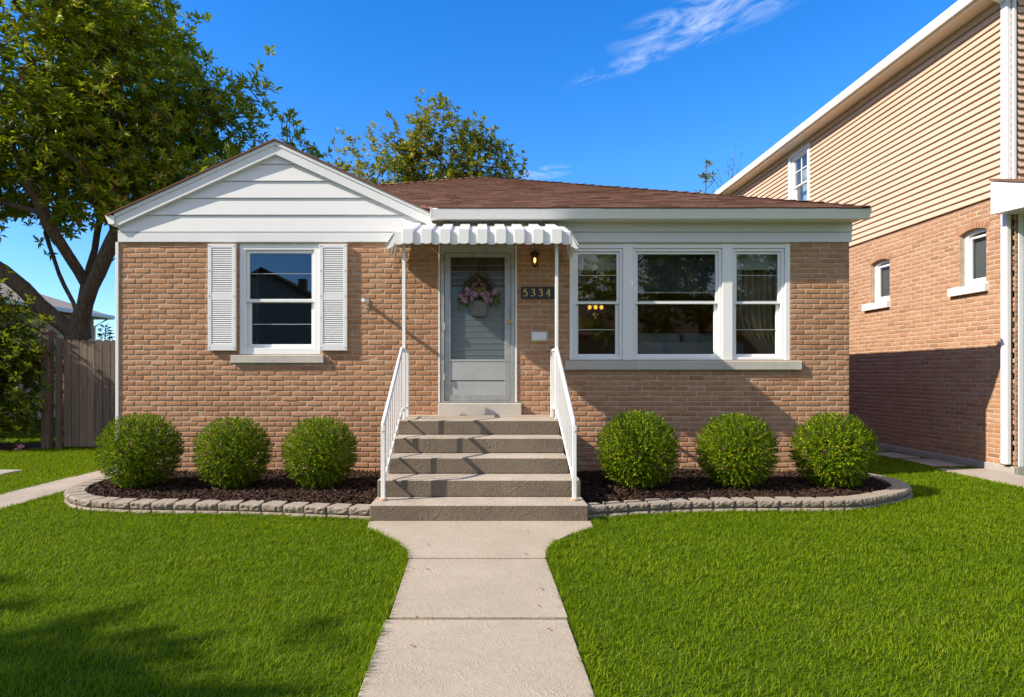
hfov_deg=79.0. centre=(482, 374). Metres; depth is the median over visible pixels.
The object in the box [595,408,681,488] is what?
round bush
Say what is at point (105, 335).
young conifer
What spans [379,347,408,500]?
stair railing
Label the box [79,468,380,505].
mulch
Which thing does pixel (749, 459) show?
round bush
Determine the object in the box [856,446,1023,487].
neighbour path
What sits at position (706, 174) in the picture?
slender sapling
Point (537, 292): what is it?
house number plaque
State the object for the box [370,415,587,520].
concrete steps
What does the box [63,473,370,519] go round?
stone border
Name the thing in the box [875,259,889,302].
window
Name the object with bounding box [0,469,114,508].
side path
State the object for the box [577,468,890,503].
mulch
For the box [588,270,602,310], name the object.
chandelier
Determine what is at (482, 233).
door awning
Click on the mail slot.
(539, 336)
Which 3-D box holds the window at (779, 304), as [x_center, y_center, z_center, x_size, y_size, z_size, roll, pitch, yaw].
[3.830,-0.975,8.672,0.726,1.549,0.100,0,0,0]
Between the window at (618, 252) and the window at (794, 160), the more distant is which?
the window at (794, 160)
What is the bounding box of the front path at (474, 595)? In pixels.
[358,520,594,696]
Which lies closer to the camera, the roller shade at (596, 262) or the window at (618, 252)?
the window at (618, 252)
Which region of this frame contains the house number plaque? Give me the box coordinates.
[521,287,554,298]
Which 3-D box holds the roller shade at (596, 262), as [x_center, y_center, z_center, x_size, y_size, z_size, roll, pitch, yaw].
[1.600,-1.609,8.790,0.600,0.260,0.044,0,0,0]
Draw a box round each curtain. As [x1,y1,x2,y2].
[250,254,258,343]
[736,255,776,353]
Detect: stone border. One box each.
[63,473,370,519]
[587,470,912,519]
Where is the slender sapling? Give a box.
[695,159,717,192]
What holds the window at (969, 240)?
in the neighbour house at (915, 142)
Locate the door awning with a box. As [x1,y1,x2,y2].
[386,223,578,418]
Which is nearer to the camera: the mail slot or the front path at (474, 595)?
the front path at (474, 595)
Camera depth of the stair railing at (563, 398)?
6.91 m
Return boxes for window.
[240,244,319,353]
[573,249,621,359]
[633,249,721,359]
[733,249,783,359]
[792,148,806,200]
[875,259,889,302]
[965,228,985,285]
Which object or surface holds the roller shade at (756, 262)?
attached to the brick house at (191, 358)
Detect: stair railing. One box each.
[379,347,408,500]
[550,347,578,500]
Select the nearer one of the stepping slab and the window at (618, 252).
the window at (618, 252)
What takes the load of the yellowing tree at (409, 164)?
on the ground at (588, 617)
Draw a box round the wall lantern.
[530,249,539,266]
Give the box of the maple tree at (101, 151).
[0,0,332,433]
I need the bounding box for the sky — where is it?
[0,0,957,340]
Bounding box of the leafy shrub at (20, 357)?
[0,264,63,446]
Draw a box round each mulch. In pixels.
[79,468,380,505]
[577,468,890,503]
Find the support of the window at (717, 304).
in the brick house at (191, 358)
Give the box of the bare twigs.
[704,145,742,193]
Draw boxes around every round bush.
[94,412,185,488]
[190,416,274,489]
[279,415,358,487]
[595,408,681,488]
[694,412,779,488]
[788,410,880,488]
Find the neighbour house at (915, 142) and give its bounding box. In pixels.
[714,0,1023,474]
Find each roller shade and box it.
[578,255,615,269]
[638,255,713,292]
[737,255,775,269]
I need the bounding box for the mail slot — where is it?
[531,331,547,341]
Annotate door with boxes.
[440,245,514,401]
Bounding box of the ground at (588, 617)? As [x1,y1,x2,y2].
[0,417,1023,696]
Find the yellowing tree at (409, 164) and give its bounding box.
[327,89,531,184]
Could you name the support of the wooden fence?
on the ground at (588, 617)
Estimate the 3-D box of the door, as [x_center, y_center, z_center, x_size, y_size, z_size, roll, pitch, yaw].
[-0.070,-0.701,8.612,1.030,2.180,0.176,0,0,0]
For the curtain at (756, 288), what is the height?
2.181 m
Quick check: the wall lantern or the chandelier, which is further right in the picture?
the chandelier
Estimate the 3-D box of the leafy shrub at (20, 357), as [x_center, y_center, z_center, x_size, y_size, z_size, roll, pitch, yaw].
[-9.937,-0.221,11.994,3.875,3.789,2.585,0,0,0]
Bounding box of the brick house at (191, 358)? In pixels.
[105,138,871,472]
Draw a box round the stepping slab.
[0,470,22,474]
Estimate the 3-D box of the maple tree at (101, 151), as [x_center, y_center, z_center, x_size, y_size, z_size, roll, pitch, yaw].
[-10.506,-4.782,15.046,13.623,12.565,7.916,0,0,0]
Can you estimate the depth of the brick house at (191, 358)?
8.60 m
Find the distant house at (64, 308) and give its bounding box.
[0,282,114,420]
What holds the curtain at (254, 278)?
hanging from the brick house at (191, 358)
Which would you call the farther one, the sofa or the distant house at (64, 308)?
the distant house at (64, 308)
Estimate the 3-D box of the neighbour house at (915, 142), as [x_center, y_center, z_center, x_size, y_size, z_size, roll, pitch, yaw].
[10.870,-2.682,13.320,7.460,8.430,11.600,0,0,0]
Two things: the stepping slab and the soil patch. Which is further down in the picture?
the stepping slab
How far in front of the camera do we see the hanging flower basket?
8.44 m
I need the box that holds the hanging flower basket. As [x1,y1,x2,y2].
[456,272,501,315]
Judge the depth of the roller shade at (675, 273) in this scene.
8.79 m
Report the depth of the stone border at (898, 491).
6.44 m
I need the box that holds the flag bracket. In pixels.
[361,298,368,308]
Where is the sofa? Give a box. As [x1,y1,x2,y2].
[638,333,743,353]
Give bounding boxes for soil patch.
[0,443,40,450]
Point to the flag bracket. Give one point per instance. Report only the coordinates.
(365, 301)
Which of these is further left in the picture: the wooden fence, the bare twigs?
the wooden fence
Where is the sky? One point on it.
(622, 93)
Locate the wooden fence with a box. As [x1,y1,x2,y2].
[39,330,114,448]
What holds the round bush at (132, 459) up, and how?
on the mulch at (357, 487)
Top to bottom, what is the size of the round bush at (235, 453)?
0.928 m
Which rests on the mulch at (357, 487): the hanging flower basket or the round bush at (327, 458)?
the round bush at (327, 458)
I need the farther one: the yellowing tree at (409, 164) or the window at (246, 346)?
the yellowing tree at (409, 164)
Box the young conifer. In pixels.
[97,323,114,340]

